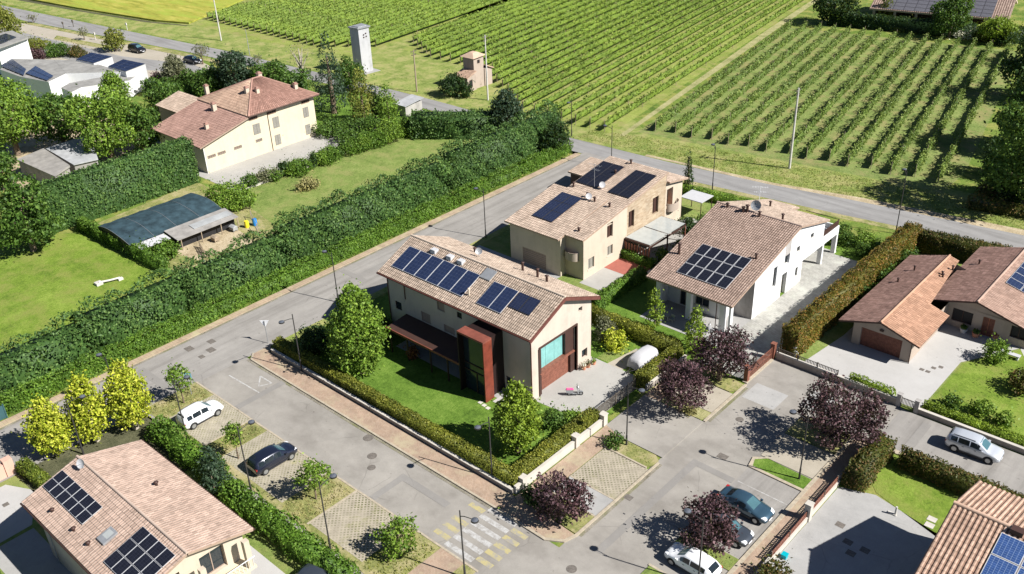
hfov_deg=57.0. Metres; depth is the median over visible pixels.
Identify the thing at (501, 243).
lawn
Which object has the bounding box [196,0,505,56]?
vineyard floor
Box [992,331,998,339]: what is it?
flower pot
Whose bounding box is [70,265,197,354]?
tall hedge
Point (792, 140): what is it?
utility pole
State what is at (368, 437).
manhole cover
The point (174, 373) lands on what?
young tree
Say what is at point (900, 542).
yard
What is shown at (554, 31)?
vine row
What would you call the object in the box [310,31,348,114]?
cedar
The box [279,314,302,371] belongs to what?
street lamp
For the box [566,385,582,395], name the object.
motor scooter
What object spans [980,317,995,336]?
door
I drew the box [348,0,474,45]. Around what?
vine row
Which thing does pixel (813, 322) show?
photinia hedge
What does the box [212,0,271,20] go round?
vine row
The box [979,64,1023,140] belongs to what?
broad tree
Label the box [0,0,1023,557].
ground
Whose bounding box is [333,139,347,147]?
row shrub
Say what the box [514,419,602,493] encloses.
garden wall
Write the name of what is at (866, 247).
shrub
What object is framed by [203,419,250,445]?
kerb
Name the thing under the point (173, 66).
tree
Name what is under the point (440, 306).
window
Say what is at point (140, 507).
house
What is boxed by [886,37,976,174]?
vine row
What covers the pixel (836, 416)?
purple tree
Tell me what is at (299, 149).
driveway
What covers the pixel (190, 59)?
parked car
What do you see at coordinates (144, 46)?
dry verge
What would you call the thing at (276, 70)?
tree
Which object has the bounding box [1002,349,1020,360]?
garden bench
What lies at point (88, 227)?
hedge
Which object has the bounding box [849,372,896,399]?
ivy border
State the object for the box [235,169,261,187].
row shrub
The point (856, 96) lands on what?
vine row
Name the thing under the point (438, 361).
terrace
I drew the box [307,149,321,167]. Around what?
row shrub
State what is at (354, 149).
row shrub
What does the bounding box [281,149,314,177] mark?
row shrub
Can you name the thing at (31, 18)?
young tree
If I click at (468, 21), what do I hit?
vine row
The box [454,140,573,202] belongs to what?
hedge
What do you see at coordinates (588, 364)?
flower pot
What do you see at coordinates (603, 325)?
grey shrub
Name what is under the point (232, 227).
trough
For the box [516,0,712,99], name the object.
vine row
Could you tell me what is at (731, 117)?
vine row
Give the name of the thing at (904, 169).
street lamp
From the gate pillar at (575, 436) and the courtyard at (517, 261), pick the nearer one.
the gate pillar at (575, 436)
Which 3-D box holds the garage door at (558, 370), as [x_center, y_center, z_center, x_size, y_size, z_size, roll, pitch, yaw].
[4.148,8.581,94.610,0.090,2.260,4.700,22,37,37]
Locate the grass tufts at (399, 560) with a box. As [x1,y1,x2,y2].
[363,529,433,573]
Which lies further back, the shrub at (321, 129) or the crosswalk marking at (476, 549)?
the shrub at (321, 129)
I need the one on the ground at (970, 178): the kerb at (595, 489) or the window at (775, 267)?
the kerb at (595, 489)
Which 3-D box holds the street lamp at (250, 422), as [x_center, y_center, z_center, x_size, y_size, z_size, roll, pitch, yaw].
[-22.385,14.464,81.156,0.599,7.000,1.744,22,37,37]
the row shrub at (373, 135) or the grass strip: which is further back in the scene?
the row shrub at (373, 135)
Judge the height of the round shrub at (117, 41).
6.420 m
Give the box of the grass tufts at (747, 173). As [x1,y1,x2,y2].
[578,130,1023,228]
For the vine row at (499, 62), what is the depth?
207.97 m
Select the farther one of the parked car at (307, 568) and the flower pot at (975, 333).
the flower pot at (975, 333)
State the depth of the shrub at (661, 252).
115.38 m
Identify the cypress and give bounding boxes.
[679,150,695,184]
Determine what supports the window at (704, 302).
in the house at (721, 261)
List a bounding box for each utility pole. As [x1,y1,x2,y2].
[213,0,221,40]
[411,49,417,91]
[482,35,488,99]
[788,88,800,168]
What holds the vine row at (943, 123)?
on the vineyard floor at (860, 165)
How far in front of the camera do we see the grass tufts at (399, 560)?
74.46 m
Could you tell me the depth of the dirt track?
189.81 m
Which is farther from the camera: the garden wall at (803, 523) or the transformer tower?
the transformer tower
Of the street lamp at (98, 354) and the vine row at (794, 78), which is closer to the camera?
the street lamp at (98, 354)
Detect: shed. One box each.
[17,148,69,182]
[46,134,97,172]
[396,94,423,115]
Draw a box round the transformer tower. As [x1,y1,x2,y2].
[348,23,379,74]
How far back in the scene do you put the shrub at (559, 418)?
88.16 m
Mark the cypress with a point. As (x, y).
(689, 168)
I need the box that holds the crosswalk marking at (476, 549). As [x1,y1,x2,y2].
[433,502,527,568]
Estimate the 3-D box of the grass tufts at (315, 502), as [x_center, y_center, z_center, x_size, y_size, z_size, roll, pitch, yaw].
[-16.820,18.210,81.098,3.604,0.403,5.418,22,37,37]
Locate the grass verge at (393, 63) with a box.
[0,0,1023,229]
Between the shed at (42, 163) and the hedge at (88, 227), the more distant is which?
the shed at (42, 163)
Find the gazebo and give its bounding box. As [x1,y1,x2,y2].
[681,190,712,217]
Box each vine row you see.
[207,0,262,16]
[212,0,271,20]
[218,0,285,19]
[223,0,292,21]
[229,0,305,23]
[235,0,313,25]
[241,0,326,27]
[247,0,334,29]
[252,0,348,29]
[259,0,353,30]
[266,0,364,30]
[271,0,374,35]
[279,0,388,34]
[285,0,397,38]
[290,0,410,40]
[297,0,420,39]
[305,0,427,42]
[312,0,442,44]
[320,0,448,44]
[334,0,463,46]
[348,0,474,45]
[370,0,485,41]
[374,0,500,43]
[412,0,516,42]
[416,0,530,43]
[421,0,543,45]
[426,0,554,53]
[430,0,569,54]
[440,0,579,59]
[449,0,592,61]
[460,0,604,61]
[483,0,617,57]
[483,0,630,63]
[490,0,643,66]
[492,0,653,73]
[494,0,665,78]
[501,0,677,87]
[506,0,690,90]
[512,0,700,93]
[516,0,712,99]
[522,0,723,105]
[531,0,736,109]
[547,0,749,110]
[560,0,766,120]
[574,0,775,124]
[589,0,789,122]
[604,0,802,131]
[654,19,792,131]
[673,21,809,132]
[687,22,821,137]
[710,24,837,139]
[726,25,851,142]
[747,26,865,146]
[763,27,882,149]
[788,31,898,153]
[803,31,913,158]
[829,33,930,159]
[844,35,945,166]
[870,37,960,168]
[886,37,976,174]
[910,40,993,176]
[936,41,1013,183]
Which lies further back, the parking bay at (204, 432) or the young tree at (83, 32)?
the young tree at (83, 32)
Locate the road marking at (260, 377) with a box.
[229,375,271,392]
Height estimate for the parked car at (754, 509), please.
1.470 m
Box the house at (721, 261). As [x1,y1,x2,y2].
[646,186,839,331]
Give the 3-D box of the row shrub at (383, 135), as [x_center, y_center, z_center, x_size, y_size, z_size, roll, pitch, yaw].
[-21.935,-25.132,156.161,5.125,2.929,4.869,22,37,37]
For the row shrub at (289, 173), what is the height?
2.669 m
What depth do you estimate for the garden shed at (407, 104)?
168.31 m
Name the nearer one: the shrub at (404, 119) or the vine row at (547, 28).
the shrub at (404, 119)
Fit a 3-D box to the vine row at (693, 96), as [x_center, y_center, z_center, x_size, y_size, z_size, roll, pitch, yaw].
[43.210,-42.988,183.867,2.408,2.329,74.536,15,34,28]
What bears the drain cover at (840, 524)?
on the yard at (900, 542)
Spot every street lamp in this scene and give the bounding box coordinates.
[65,394,85,454]
[96,353,108,370]
[172,375,189,438]
[237,420,254,488]
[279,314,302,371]
[318,473,336,548]
[322,250,338,298]
[459,510,478,573]
[474,187,486,237]
[474,417,492,474]
[567,98,571,135]
[625,382,644,444]
[683,508,704,573]
[711,143,715,189]
[789,409,808,478]
[895,168,906,232]
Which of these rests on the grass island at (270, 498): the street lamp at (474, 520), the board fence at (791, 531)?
the street lamp at (474, 520)
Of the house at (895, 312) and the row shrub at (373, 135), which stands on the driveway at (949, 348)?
the house at (895, 312)
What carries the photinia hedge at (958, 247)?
on the lawn at (835, 332)
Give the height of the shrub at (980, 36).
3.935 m
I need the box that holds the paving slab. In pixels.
[493,395,506,402]
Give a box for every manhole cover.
[184,346,194,351]
[206,347,215,352]
[363,434,373,440]
[367,453,376,458]
[367,465,375,469]
[566,565,576,572]
[623,494,633,500]
[716,452,728,459]
[736,417,743,421]
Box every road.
[0,152,605,482]
[1,5,1023,246]
[143,358,600,573]
[559,359,901,573]
[882,409,1023,494]
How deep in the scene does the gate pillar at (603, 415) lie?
88.22 m
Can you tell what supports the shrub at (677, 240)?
on the courtyard at (602, 278)
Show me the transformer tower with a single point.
(360, 44)
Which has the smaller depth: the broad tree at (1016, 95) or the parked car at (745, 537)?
the parked car at (745, 537)
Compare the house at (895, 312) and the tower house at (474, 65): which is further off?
the tower house at (474, 65)
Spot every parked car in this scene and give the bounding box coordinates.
[127,43,145,52]
[175,399,223,428]
[183,55,201,63]
[246,441,297,474]
[296,563,328,573]
[664,542,722,573]
[698,511,753,547]
[717,484,774,523]
[945,426,1003,463]
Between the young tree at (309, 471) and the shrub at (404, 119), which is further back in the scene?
the shrub at (404, 119)
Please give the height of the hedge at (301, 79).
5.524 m
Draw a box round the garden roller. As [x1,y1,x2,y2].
[94,277,123,286]
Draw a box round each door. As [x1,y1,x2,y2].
[523,247,545,269]
[541,356,567,389]
[860,327,902,357]
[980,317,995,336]
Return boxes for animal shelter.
[98,193,238,257]
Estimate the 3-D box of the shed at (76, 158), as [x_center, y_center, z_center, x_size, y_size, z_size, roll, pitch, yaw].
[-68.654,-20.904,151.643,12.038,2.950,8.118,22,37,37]
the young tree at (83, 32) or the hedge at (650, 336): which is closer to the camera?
the hedge at (650, 336)
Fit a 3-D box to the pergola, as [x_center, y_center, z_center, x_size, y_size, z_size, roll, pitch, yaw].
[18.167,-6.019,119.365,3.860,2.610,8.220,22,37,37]
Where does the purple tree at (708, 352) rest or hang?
on the grass island at (727, 383)
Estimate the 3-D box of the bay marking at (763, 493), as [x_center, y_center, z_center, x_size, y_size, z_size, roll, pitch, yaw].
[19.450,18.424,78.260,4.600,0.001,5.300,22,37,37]
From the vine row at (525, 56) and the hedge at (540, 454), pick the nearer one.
the hedge at (540, 454)
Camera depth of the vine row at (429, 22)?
223.65 m
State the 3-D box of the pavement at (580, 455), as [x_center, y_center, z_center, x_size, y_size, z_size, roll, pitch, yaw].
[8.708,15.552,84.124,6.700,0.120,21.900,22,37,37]
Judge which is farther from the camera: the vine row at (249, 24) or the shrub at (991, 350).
the vine row at (249, 24)
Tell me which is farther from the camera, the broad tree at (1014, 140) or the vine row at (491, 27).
the vine row at (491, 27)
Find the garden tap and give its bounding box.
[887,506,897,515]
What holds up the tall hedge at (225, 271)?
on the grass bank
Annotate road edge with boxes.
[572,152,898,229]
[645,155,1023,234]
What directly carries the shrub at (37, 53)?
on the car park at (52, 34)
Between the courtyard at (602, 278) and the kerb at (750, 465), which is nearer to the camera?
the kerb at (750, 465)
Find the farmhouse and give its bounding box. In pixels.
[150,71,318,172]
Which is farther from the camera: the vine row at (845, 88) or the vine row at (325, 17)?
the vine row at (325, 17)
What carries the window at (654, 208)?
in the house at (571, 230)
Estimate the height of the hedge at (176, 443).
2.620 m
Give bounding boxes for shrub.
[25,32,51,49]
[30,43,47,58]
[42,34,71,57]
[63,41,89,57]
[100,23,128,50]
[122,236,156,261]
[142,234,187,259]
[149,68,166,79]
[200,176,251,209]
[224,176,261,213]
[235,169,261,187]
[252,164,282,184]
[266,165,288,182]
[276,154,289,177]
[280,158,300,177]
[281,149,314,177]
[282,318,331,356]
[292,170,320,191]
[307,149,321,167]
[309,142,336,167]
[310,138,340,166]
[311,112,346,139]
[324,139,350,158]
[324,312,365,342]
[330,122,363,142]
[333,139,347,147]
[334,132,373,157]
[342,110,387,131]
[346,125,390,151]
[347,132,383,150]
[366,112,400,132]
[372,118,408,143]
[372,308,394,344]
[373,125,394,145]
[389,344,420,360]
[390,118,412,137]
[396,108,411,135]
[437,60,467,96]
[456,80,481,100]
[515,477,544,509]
[537,117,574,153]
[537,401,579,434]
[551,406,581,424]
[591,310,627,344]
[598,430,629,449]
[601,319,634,361]
[652,244,669,262]
[669,234,680,247]
[670,212,696,234]
[682,406,697,417]
[689,202,709,222]
[751,544,795,573]
[827,217,860,248]
[838,232,879,259]
[843,227,882,247]
[854,280,877,303]
[875,253,902,284]
[896,244,928,265]
[898,13,921,18]
[921,17,941,37]
[931,389,969,412]
[949,29,974,39]
[965,173,1002,200]
[966,23,994,42]
[966,389,1012,426]
[969,129,1018,174]
[978,331,1012,373]
[984,157,1023,203]
[988,388,1019,429]
[992,20,1021,47]
[1003,366,1023,398]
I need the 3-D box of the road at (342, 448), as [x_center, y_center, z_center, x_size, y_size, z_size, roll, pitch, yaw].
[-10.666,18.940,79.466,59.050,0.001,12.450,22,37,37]
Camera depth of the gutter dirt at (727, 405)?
90.83 m
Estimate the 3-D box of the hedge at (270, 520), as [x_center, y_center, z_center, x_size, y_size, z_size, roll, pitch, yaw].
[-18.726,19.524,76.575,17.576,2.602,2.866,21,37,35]
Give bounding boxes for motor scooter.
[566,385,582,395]
[699,321,713,332]
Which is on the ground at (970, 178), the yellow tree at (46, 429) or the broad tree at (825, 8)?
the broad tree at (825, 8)
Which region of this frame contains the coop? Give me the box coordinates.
[210,234,219,242]
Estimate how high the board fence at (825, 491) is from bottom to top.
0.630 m
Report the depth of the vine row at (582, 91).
190.55 m
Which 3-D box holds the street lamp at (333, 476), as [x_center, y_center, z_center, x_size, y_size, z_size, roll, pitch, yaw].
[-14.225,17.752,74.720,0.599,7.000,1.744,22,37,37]
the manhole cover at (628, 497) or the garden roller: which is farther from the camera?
the garden roller
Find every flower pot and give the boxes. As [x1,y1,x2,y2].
[580,361,587,369]
[583,359,592,367]
[591,357,596,364]
[960,324,967,333]
[972,328,980,337]
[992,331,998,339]
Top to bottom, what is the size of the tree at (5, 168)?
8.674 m
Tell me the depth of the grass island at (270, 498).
80.76 m
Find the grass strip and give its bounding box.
[271,224,509,346]
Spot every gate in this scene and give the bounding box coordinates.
[595,378,635,411]
[750,346,772,376]
[900,396,914,410]
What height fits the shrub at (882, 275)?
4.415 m
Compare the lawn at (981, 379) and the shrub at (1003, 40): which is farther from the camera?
the shrub at (1003, 40)
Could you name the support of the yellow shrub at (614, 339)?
on the lawn at (436, 396)
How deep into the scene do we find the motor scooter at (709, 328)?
101.98 m
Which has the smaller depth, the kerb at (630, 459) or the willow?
the kerb at (630, 459)
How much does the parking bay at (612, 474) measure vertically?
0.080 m
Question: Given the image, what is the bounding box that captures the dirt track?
[620,0,818,135]
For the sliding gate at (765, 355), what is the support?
on the gate rail kerb at (760, 369)
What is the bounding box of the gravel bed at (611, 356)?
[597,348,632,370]
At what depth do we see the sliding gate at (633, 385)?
91.32 m
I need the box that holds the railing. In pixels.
[778,347,838,374]
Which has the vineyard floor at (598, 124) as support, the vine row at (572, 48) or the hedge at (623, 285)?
the vine row at (572, 48)
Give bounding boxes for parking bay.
[170,395,248,444]
[222,431,326,501]
[310,492,405,561]
[553,476,612,515]
[572,448,647,498]
[676,377,731,412]
[686,467,800,557]
[761,433,833,478]
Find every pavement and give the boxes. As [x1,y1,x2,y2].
[253,345,514,506]
[408,548,462,573]
[500,391,662,538]
[650,360,700,397]
[733,440,866,573]
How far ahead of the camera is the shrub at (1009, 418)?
86.28 m
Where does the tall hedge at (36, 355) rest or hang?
on the grass bank
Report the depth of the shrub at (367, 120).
159.95 m
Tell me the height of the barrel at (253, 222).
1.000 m
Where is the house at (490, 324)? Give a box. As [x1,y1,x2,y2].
[376,234,599,402]
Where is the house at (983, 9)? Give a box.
[869,0,1017,26]
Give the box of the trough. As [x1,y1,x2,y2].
[229,224,237,230]
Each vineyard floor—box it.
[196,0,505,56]
[403,0,808,133]
[639,27,1018,191]
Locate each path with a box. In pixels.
[0,528,71,573]
[608,349,637,369]
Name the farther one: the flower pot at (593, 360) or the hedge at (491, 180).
the hedge at (491, 180)
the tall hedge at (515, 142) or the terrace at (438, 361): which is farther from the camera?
the tall hedge at (515, 142)
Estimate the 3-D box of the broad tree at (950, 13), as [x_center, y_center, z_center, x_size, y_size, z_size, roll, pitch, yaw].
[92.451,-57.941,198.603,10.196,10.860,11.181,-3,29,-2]
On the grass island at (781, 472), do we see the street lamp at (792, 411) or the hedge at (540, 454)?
the street lamp at (792, 411)
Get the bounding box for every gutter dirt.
[0,155,580,429]
[247,359,490,508]
[579,464,661,536]
[708,387,747,421]
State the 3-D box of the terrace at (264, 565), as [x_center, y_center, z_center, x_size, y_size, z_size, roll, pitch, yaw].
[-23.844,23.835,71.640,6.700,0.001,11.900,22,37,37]
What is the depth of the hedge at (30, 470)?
83.97 m
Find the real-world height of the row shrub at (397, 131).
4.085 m
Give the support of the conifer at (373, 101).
on the lawn at (343, 114)
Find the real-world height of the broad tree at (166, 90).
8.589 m
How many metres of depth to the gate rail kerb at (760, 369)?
95.44 m
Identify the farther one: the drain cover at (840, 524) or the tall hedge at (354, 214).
the tall hedge at (354, 214)
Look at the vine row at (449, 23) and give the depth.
223.68 m
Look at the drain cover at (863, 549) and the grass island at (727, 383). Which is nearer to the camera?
the drain cover at (863, 549)
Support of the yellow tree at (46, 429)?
on the planting bed at (114, 435)
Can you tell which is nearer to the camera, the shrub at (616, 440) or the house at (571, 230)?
the shrub at (616, 440)
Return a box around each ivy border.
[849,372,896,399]
[920,399,1023,446]
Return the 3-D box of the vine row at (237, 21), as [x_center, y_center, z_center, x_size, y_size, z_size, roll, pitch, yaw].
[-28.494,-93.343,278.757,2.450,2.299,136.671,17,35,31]
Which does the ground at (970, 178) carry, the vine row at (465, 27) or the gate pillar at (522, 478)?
the gate pillar at (522, 478)
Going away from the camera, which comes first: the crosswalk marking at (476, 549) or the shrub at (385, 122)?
the crosswalk marking at (476, 549)
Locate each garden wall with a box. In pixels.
[271,348,513,493]
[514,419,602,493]
[645,354,686,391]
[754,480,839,573]
[775,351,896,404]
[918,408,1023,454]
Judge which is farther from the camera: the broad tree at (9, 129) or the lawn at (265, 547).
the broad tree at (9, 129)
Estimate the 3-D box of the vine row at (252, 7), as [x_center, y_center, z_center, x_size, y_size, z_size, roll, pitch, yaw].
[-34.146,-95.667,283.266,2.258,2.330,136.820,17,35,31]
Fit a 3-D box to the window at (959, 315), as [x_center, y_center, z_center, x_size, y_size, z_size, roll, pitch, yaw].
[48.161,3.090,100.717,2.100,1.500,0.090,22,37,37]
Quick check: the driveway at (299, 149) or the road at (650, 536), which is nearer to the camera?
the road at (650, 536)
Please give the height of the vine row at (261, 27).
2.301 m
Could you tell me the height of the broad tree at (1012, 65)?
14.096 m
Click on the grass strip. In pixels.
(373, 296)
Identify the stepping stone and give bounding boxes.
[924,521,934,528]
[927,515,937,522]
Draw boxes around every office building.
[0,31,32,74]
[0,52,147,98]
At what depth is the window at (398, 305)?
102.00 m
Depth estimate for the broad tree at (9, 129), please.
152.63 m
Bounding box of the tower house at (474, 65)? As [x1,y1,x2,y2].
[457,51,493,90]
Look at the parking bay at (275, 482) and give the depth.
84.61 m
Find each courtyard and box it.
[476,245,560,278]
[579,219,698,289]
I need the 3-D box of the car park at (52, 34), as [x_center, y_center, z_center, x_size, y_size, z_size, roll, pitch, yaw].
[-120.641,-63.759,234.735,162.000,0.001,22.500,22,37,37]
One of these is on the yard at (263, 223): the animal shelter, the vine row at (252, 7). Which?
the animal shelter
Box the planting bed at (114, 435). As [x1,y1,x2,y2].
[17,415,190,491]
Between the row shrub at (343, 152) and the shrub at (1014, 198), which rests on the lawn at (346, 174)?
the row shrub at (343, 152)
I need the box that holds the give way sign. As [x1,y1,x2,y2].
[259,320,268,340]
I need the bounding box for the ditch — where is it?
[20,0,187,25]
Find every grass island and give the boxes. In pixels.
[54,35,108,49]
[144,383,475,573]
[533,493,593,533]
[605,439,657,466]
[641,566,662,573]
[660,397,710,419]
[675,533,738,570]
[701,368,743,391]
[753,458,811,488]
[785,415,849,454]
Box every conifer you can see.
[192,444,236,494]
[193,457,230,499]
[338,65,375,124]
[364,83,382,117]
[374,82,401,120]
[878,0,895,14]
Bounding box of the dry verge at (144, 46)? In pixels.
[24,22,249,68]
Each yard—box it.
[6,106,139,186]
[98,183,275,270]
[167,229,253,259]
[769,487,934,573]
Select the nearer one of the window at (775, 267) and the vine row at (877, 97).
the window at (775, 267)
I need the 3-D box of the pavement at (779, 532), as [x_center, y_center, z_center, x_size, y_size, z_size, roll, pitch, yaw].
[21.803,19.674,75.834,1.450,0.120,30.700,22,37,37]
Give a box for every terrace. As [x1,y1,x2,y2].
[250,546,284,573]
[397,340,504,397]
[640,300,750,345]
[800,248,835,280]
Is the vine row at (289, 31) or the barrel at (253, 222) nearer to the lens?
the barrel at (253, 222)
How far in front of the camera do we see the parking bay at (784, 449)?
83.90 m
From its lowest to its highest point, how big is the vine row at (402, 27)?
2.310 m
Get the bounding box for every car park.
[1,22,209,77]
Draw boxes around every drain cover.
[835,521,845,528]
[842,538,852,545]
[845,549,855,556]
[859,546,870,553]
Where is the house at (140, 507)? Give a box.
[20,440,256,573]
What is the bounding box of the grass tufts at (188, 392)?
[150,386,206,416]
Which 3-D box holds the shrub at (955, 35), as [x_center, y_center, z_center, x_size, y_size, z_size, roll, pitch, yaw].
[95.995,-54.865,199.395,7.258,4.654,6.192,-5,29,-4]
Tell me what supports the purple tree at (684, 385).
on the grass island at (701, 414)
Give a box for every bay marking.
[581,492,596,504]
[738,481,786,538]
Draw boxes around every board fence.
[771,511,807,557]
[813,475,838,508]
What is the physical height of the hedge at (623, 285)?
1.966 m
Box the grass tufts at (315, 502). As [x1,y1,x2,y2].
[282,478,350,522]
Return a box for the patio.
[604,257,656,274]
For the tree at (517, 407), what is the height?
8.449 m
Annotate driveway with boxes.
[0,485,32,542]
[197,126,372,188]
[536,356,634,411]
[607,395,702,457]
[705,254,860,378]
[806,323,1019,407]
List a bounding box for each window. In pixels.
[199,545,225,573]
[396,301,401,309]
[421,311,430,323]
[437,301,444,311]
[444,324,454,334]
[588,257,594,270]
[607,222,610,236]
[607,245,612,256]
[628,210,632,226]
[652,197,656,213]
[680,290,686,305]
[694,296,708,308]
[772,267,775,286]
[951,308,973,324]
[1009,325,1023,339]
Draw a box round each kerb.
[0,153,579,427]
[195,382,477,571]
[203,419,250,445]
[241,151,348,189]
[250,353,497,508]
[306,490,356,523]
[496,462,659,542]
[570,475,614,499]
[603,445,646,467]
[648,563,666,573]
[703,384,746,421]
[727,438,853,573]
[742,359,773,383]
[748,456,802,490]
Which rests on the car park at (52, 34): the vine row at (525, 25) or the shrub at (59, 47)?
the shrub at (59, 47)
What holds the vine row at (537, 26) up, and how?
on the vineyard floor at (598, 124)
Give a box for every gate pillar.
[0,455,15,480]
[518,473,527,488]
[571,432,580,448]
[599,411,608,426]
[743,364,750,381]
[770,341,777,358]
[804,499,814,521]
[895,391,903,406]
[913,398,921,413]
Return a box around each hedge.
[0,189,460,415]
[0,310,97,397]
[15,456,50,488]
[18,135,200,239]
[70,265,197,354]
[75,216,171,272]
[140,75,217,96]
[144,414,233,484]
[174,220,301,309]
[176,68,312,92]
[213,474,360,573]
[271,153,454,266]
[272,336,522,487]
[407,107,502,139]
[437,99,563,190]
[454,140,573,202]
[509,406,600,474]
[591,265,648,308]
[591,302,683,352]
[620,248,656,268]
[633,343,683,388]
[682,184,757,202]
[779,220,922,357]
[827,10,1023,42]
[841,430,899,492]
[893,444,1023,497]
[914,227,1012,262]
[962,193,1023,220]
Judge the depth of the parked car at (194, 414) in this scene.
90.48 m
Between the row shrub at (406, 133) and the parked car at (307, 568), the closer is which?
the parked car at (307, 568)
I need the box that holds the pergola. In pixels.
[624,216,685,256]
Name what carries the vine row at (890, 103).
on the vineyard floor at (860, 165)
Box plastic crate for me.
[781,551,788,559]
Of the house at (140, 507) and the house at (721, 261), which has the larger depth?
the house at (721, 261)
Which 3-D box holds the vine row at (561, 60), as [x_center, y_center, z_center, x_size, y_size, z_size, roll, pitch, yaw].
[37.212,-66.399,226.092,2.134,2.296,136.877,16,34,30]
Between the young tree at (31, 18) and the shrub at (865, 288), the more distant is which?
the young tree at (31, 18)
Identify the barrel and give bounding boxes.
[244,220,248,227]
[252,218,256,225]
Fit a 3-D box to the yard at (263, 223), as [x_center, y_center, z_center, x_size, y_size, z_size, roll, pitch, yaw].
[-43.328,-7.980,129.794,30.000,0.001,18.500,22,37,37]
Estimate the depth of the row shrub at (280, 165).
144.46 m
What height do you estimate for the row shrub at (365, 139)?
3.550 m
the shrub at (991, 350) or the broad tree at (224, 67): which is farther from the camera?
the broad tree at (224, 67)
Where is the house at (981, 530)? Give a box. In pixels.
[914,480,1023,573]
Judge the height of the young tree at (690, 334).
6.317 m
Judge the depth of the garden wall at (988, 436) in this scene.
85.54 m
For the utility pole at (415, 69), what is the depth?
178.45 m
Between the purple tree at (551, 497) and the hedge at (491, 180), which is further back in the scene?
the hedge at (491, 180)
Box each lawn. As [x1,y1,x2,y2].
[0,233,168,352]
[0,469,353,573]
[249,135,469,224]
[293,295,660,465]
[312,86,428,131]
[480,198,715,292]
[604,234,879,381]
[799,253,1020,408]
[872,455,961,535]
[928,350,1023,436]
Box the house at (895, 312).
[839,246,1023,363]
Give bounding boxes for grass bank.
[0,151,577,421]
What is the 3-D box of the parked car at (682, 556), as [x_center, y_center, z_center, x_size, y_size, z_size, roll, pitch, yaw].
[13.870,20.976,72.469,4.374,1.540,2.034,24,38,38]
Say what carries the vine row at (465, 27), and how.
on the vineyard floor at (598, 124)
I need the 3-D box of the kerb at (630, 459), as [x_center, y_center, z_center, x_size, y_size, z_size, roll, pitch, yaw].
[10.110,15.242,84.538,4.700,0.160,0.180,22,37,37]
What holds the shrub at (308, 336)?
on the lawn at (436, 396)
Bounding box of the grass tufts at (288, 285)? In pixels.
[17,154,569,411]
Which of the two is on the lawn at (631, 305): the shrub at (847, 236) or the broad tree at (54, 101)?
the shrub at (847, 236)
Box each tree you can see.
[0,75,53,155]
[0,143,23,189]
[0,169,67,253]
[11,391,77,460]
[25,83,84,148]
[26,14,38,22]
[59,83,140,158]
[60,369,112,445]
[76,26,87,39]
[94,69,133,112]
[96,357,155,430]
[114,97,164,149]
[134,74,183,117]
[156,52,187,80]
[161,357,194,402]
[187,65,223,96]
[189,43,209,63]
[206,48,258,87]
[217,419,243,458]
[248,54,293,83]
[251,53,261,66]
[286,39,312,72]
[290,452,333,499]
[320,274,390,380]
[331,54,374,89]
[369,512,420,562]
[483,377,556,453]
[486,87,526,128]
[529,468,594,529]
[643,287,671,328]
[651,349,715,412]
[677,486,742,557]
[680,304,707,351]
[685,323,758,385]
[794,371,892,452]
[811,0,864,22]
[929,0,976,37]
[947,91,1023,207]
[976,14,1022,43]
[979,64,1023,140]
[992,32,1023,93]
[1004,66,1023,117]
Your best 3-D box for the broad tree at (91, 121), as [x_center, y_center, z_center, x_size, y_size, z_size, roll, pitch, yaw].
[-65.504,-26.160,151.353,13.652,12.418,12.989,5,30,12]
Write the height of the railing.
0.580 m
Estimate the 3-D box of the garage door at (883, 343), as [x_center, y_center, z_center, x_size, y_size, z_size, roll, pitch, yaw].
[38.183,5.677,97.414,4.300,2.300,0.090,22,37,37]
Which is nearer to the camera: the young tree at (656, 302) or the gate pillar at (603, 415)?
the gate pillar at (603, 415)
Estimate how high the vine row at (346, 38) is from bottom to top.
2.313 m
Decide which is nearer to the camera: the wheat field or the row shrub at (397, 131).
the row shrub at (397, 131)
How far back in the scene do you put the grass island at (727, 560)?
73.53 m
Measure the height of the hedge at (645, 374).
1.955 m
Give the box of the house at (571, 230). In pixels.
[504,156,687,279]
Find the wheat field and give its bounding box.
[32,0,242,23]
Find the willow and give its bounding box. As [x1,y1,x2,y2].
[0,1,26,34]
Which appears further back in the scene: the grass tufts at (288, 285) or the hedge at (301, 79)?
the hedge at (301, 79)
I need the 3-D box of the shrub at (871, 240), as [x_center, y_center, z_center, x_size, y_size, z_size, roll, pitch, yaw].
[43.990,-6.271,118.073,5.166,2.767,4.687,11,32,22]
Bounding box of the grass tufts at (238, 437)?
[208,424,260,454]
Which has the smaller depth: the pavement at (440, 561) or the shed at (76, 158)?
the pavement at (440, 561)
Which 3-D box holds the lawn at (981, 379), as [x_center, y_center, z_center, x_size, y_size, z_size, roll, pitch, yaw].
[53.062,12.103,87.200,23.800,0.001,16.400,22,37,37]
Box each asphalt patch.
[138,259,931,553]
[742,383,834,409]
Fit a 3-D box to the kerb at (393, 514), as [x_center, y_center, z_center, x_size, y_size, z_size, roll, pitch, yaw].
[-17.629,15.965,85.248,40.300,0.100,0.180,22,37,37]
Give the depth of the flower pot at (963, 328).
100.11 m
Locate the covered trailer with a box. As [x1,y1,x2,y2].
[626,345,658,374]
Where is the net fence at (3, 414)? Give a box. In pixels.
[0,404,7,420]
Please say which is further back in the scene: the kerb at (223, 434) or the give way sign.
the give way sign
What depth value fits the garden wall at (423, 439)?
89.10 m
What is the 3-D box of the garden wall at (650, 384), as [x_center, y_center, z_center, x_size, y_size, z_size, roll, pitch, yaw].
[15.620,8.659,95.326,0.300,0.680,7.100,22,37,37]

